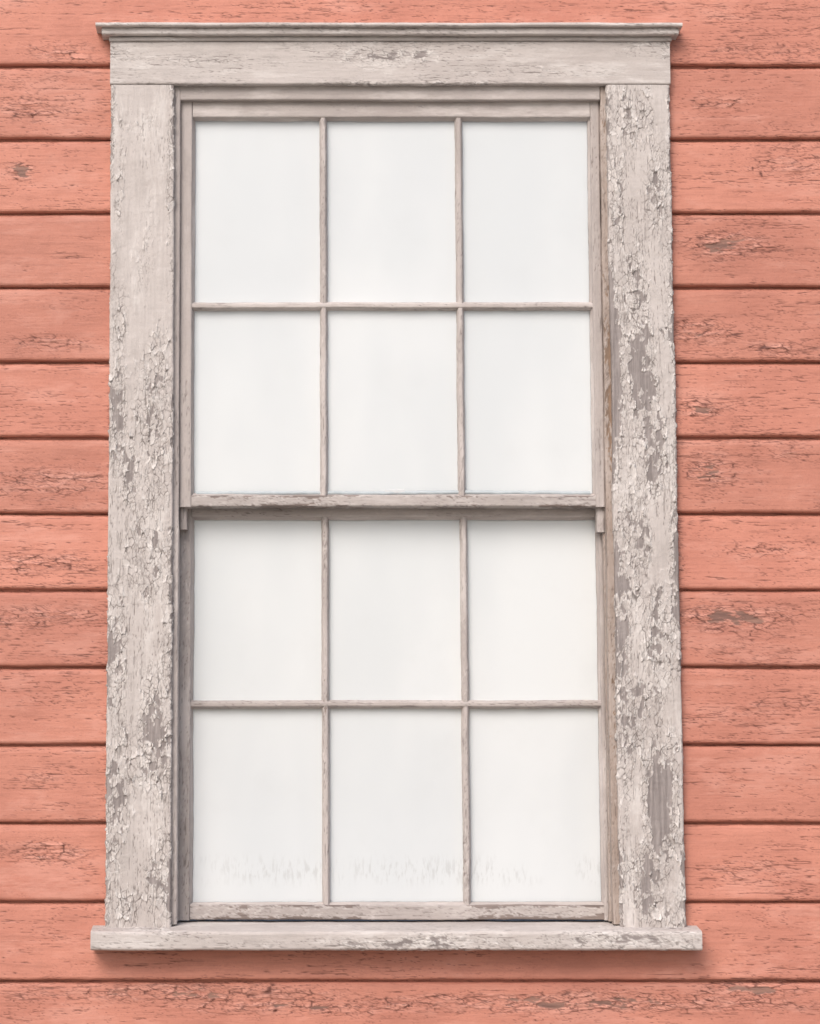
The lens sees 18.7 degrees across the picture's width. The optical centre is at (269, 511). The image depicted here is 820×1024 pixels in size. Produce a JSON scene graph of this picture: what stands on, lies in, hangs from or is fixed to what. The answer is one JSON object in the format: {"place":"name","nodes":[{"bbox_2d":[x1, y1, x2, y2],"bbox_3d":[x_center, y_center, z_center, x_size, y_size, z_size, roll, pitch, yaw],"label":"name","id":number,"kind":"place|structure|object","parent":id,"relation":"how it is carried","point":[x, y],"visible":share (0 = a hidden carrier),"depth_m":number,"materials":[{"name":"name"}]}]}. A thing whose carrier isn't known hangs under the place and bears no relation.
{"place":"outdoors","nodes":[
{"label":"outdoors","id":0,"kind":"place"},
{"label":"ground","id":1,"kind":"structure","parent":0,"visible":0},
{"bbox_2d":[0,0,819,1023],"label":"siding boards","id":2,"kind":"object","parent":1,"relation":"on","point":[744,116],"visible":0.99,"depth_m":4.51,"materials":[{"name":"pink paint"}]},
{"bbox_3d":[0.200,-0.146,4.606,6.800,4.620,0.104,0,-7,0],"label":"wall sheathing","id":3,"kind":"object","parent":1,"relation":"on","visible":0},
{"bbox_2d":[90,919,701,950],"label":"sill","id":4,"kind":"structure","parent":3,"relation":"attached to","point":[391,935],"depth_m":4.37,"materials":[{"name":"beige paint"}]},
{"bbox_2d":[104,85,175,927],"bbox_3d":[-0.234,-0.024,4.518,0.125,1.539,0.040,0,-7,0],"label":"casing","id":5,"kind":"object","parent":4,"relation":"on","point":[138,784],"visible":1,"depth_m":4.50,"materials":[{"name":"beige paint"}]},
{"bbox_2d":[171,87,180,923],"bbox_3d":[-0.175,-0.025,4.526,0.020,1.532,0.024,0,-7,0],"label":"blind stop","id":6,"kind":"object","parent":4,"relation":"on","point":[175,560],"visible":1,"depth_m":4.51,"materials":[{"name":"paint"}]},
{"bbox_2d":[177,530,179,920],"bbox_3d":[-0.171,0.366,4.504,0.013,0.741,0.018,0,-7,0],"label":"parting stop","id":7,"kind":"object","parent":4,"relation":"on","point":[178,688],"visible":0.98,"depth_m":4.50,"materials":[{"name":"paint"}]},
{"bbox_2d":[178,509,190,919],"bbox_3d":[-0.160,0.355,4.533,0.033,0.768,0.036,0,-7,0],"label":"sash left stile","id":8,"kind":"object","parent":4,"relation":"on","point":[184,739],"visible":0.6,"depth_m":4.51,"materials":[{"name":"paint"}]},
{"bbox_2d":[179,102,192,508],"bbox_3d":[-0.155,-0.386,4.587,0.024,0.763,0.035,0,-7,0],"label":"sash left stile","id":9,"kind":"object","parent":8,"relation":"attached to","point":[185,439],"visible":1,"depth_m":4.57,"materials":[{"name":"paint"}]},
{"bbox_2d":[179,508,187,530],"bbox_3d":[-0.158,0.013,4.546,0.016,0.040,0.025,0,-7,0],"label":"sash horn","id":10,"kind":"object","parent":9,"relation":"attached to","point":[183,519],"visible":1,"depth_m":4.54,"materials":[{"name":"grey wood"}]},
{"bbox_2d":[193,102,589,118],"bbox_3d":[0.225,-0.747,4.631,0.737,0.036,0.035,0,-7,0],"label":"sash top rail","id":11,"kind":"object","parent":9,"relation":"attached to","point":[518,110],"visible":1,"depth_m":4.61,"materials":[{"name":"paint"}]},
{"bbox_2d":[193,118,589,121],"bbox_3d":[0.225,-0.730,4.619,0.738,0.008,0.012,0,-7,0],"label":"sash putty top","id":12,"kind":"object","parent":11,"relation":"attached to","point":[406,119],"visible":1,"depth_m":4.62,"materials":[{"name":"paint"}]},
{"bbox_2d":[194,121,591,492],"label":"window panes","id":13,"kind":"object","parent":11,"relation":"hanging from","point":[391,393],"visible":1,"depth_m":4.58,"materials":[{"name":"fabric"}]},
{"bbox_2d":[590,102,604,508],"bbox_3d":[0.602,-0.386,4.587,0.018,0.763,0.036,0,-7,0],"label":"sash right stile","id":14,"kind":"object","parent":11,"relation":"attached to","point":[597,307],"visible":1,"depth_m":4.57,"materials":[{"name":"paint"}]},
{"bbox_2d":[587,119,594,494],"bbox_3d":[0.592,-0.381,4.577,0.008,0.707,0.012,0,-7,0],"label":"sash putty","id":15,"kind":"object","parent":14,"relation":"attached to","point":[591,314],"visible":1,"depth_m":4.58,"materials":[{"name":"paint"}]},
{"bbox_2d":[595,507,604,533],"bbox_3d":[0.603,0.008,4.546,0.016,0.060,0.027,0,-7,0],"label":"sash horn","id":16,"kind":"object","parent":14,"relation":"attached to","point":[599,520],"visible":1,"depth_m":4.53,"materials":[{"name":"grey wood"}]},
{"bbox_3d":[0.223,-0.789,4.677,0.800,0.021,0.096,0,-7,0],"label":"head","id":17,"kind":"object","parent":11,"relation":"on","visible":0},
{"bbox_2d":[110,41,669,87],"bbox_3d":[0.222,-0.829,4.614,1.036,0.086,0.039,0,-7,0],"label":"head casing","id":18,"kind":"object","parent":17,"relation":"on","point":[367,63],"visible":1,"depth_m":4.60,"materials":[{"name":"beige paint"}]},
{"bbox_2d":[180,86,599,101],"bbox_3d":[0.222,-0.777,4.616,0.776,0.032,0.023,0,-7,0],"label":"head blind stop","id":19,"kind":"object","parent":18,"relation":"attached to","point":[401,94],"visible":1,"depth_m":4.61,"materials":[{"name":"grey wood"}]},
{"bbox_2d":[109,37,671,42],"bbox_3d":[0.223,-0.874,4.617,1.040,0.010,0.042,0,-7,0],"label":"bed moulding","id":20,"kind":"object","parent":18,"relation":"on","point":[383,39],"visible":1,"depth_m":4.60,"materials":[{"name":"beige paint"}]},
{"bbox_2d":[102,27,678,39],"bbox_3d":[0.222,-0.885,4.611,1.064,0.016,0.050,0,-7,0],"label":"head cap","id":21,"kind":"object","parent":20,"relation":"on","point":[107,33],"visible":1,"depth_m":4.59,"materials":[{"name":"beige paint"}]},
{"bbox_2d":[95,22,682,33],"bbox_3d":[0.219,-0.896,4.603,1.082,0.011,0.052,0,-7,0],"label":"drip cap","id":22,"kind":"object","parent":21,"relation":"on","point":[99,26],"visible":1,"depth_m":4.58,"materials":[{"name":"beige paint"}]},
{"bbox_2d":[191,495,595,508],"bbox_3d":[0.225,-0.019,4.543,0.737,0.023,0.035,0,-7,0],"label":"sash bottom rail","id":23,"kind":"object","parent":9,"relation":"attached to","point":[408,501],"visible":1,"depth_m":4.53,"materials":[{"name":"paint"}]},
{"bbox_2d":[319,118,327,494],"bbox_3d":[0.099,-0.380,4.584,0.016,0.709,0.025,0,-7,0],"label":"sash vertical bar","id":24,"kind":"object","parent":23,"relation":"on","point":[323,319],"visible":1,"depth_m":4.57,"materials":[{"name":"paint"}]},
{"bbox_2d":[192,302,592,311],"bbox_3d":[0.225,-0.378,4.583,0.740,0.017,0.025,0,-7,0],"label":"sash horizontal bar","id":25,"kind":"object","parent":24,"relation":"attached to","point":[407,306],"visible":1,"depth_m":4.57,"materials":[{"name":"paint"}]},
{"bbox_2d":[191,508,594,517],"bbox_3d":[0.229,-0.007,4.577,0.746,0.038,0.034,0,-7,0],"label":"sash top rail","id":26,"kind":"object","parent":23,"relation":"attached to","point":[388,512],"visible":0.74,"depth_m":4.56,"materials":[{"name":"paint"}]},
{"bbox_2d":[192,517,594,520],"bbox_3d":[0.229,0.011,4.566,0.747,0.008,0.012,0,-7,0],"label":"sash putty top","id":27,"kind":"object","parent":26,"relation":"attached to","point":[379,518],"visible":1,"depth_m":4.57,"materials":[{"name":"paint"}]},
{"bbox_2d":[192,520,600,901],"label":"window panes","id":28,"kind":"object","parent":26,"relation":"hanging from","point":[396,827],"visible":1,"depth_m":4.53,"materials":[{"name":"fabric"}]},
{"bbox_2d":[192,493,593,495],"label":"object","id":29,"kind":"object","parent":23,"relation":"on","point":[194,494],"visible":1,"depth_m":4.54,"materials":[{"name":"paint"}]},
{"bbox_2d":[191,119,195,493],"bbox_3d":[-0.142,-0.381,4.577,0.008,0.707,0.011,0,-7,0],"label":"sash putty","id":30,"kind":"object","parent":29,"relation":"on","point":[193,255],"visible":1,"depth_m":4.58,"materials":[{"name":"paint"}]},
{"bbox_2d":[196,490,590,494],"bbox_3d":[0.225,-0.035,4.538,0.720,0.009,0.005,0,-7,0],"label":"meeting rail glazing strip","id":31,"kind":"object","parent":29,"relation":"on","point":[394,493],"visible":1,"depth_m":4.54,"materials":[{"name":"grey wood"}]},
{"bbox_2d":[454,117,465,495],"bbox_3d":[0.350,-0.380,4.584,0.016,0.709,0.025,0,-7,0],"label":"sash vertical bar","id":32,"kind":"object","parent":23,"relation":"on","point":[459,299],"visible":1,"depth_m":4.57,"materials":[{"name":"paint"}]},
{"bbox_2d":[190,904,603,919],"bbox_3d":[0.229,0.722,4.490,0.746,0.030,0.035,0,-7,0],"label":"sash bottom rail","id":33,"kind":"object","parent":4,"relation":"on","point":[381,912],"visible":1,"depth_m":4.47,"materials":[{"name":"paint"}]},
{"bbox_2d":[321,517,329,904],"bbox_3d":[0.101,0.360,4.531,0.015,0.706,0.025,0,-7,0],"label":"sash vertical bar","id":34,"kind":"object","parent":33,"relation":"on","point":[325,721],"visible":1,"depth_m":4.52,"materials":[{"name":"paint"}]},
{"bbox_2d":[191,700,600,708],"bbox_3d":[0.229,0.351,4.531,0.749,0.017,0.026,0,-7,0],"label":"sash horizontal bar","id":35,"kind":"object","parent":34,"relation":"attached to","point":[383,704],"visible":1,"depth_m":4.52,"materials":[{"name":"paint"}]},
{"bbox_2d":[191,901,603,904],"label":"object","id":36,"kind":"object","parent":33,"relation":"on","point":[452,903],"visible":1,"depth_m":4.48,"materials":[{"name":"paint"}]},
{"bbox_2d":[190,517,194,903],"bbox_3d":[-0.143,0.359,4.524,0.008,0.704,0.011,0,-7,0],"label":"sash putty","id":37,"kind":"object","parent":36,"relation":"on","point":[191,725],"visible":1,"depth_m":4.53,"materials":[{"name":"paint"}]},
{"bbox_2d":[459,517,470,904],"bbox_3d":[0.356,0.360,4.531,0.016,0.706,0.025,0,-7,0],"label":"sash vertical bar","id":38,"kind":"object","parent":33,"relation":"on","point":[466,824],"visible":1,"depth_m":4.52,"materials":[{"name":"paint"}]},
{"bbox_2d":[598,534,607,919],"bbox_3d":[0.612,0.355,4.534,0.020,0.768,0.036,0,-7,0],"label":"sash right stile","id":39,"kind":"object","parent":4,"relation":"on","point":[603,743],"visible":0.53,"depth_m":4.51,"materials":[{"name":"paint"}]},
{"bbox_2d":[595,534,603,903],"bbox_3d":[0.601,0.359,4.524,0.007,0.704,0.012,0,-7,0],"label":"sash putty","id":40,"kind":"object","parent":39,"relation":"attached to","point":[599,729],"visible":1,"depth_m":4.52,"materials":[{"name":"paint"}]},
{"bbox_2d":[602,532,611,920],"bbox_3d":[0.615,0.366,4.503,0.017,0.741,0.021,0,-7,0],"label":"parting stop","id":41,"kind":"object","parent":4,"relation":"on","point":[606,729],"visible":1,"depth_m":4.50,"materials":[{"name":"grey wood"}]},
{"bbox_2d":[605,85,685,927],"bbox_3d":[0.680,-0.024,4.517,0.125,1.539,0.041,0,-7,0],"label":"casing","id":42,"kind":"object","parent":4,"relation":"on","point":[648,736],"visible":1,"depth_m":4.50,"materials":[{"name":"beige paint"}]},
{"bbox_3d":[0.631,-0.026,4.586,0.022,1.544,0.096,0,-7,0],"label":"right jamb","id":43,"kind":"object","parent":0,"visible":0},
{"bbox_2d":[599,87,619,923],"bbox_3d":[0.620,-0.025,4.526,0.022,1.532,0.024,0,-7,0],"label":"blind stop","id":44,"kind":"object","parent":43,"relation":"attached to","point":[611,668],"visible":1,"depth_m":4.51,"materials":[{"name":"grey wood"}]}
]}

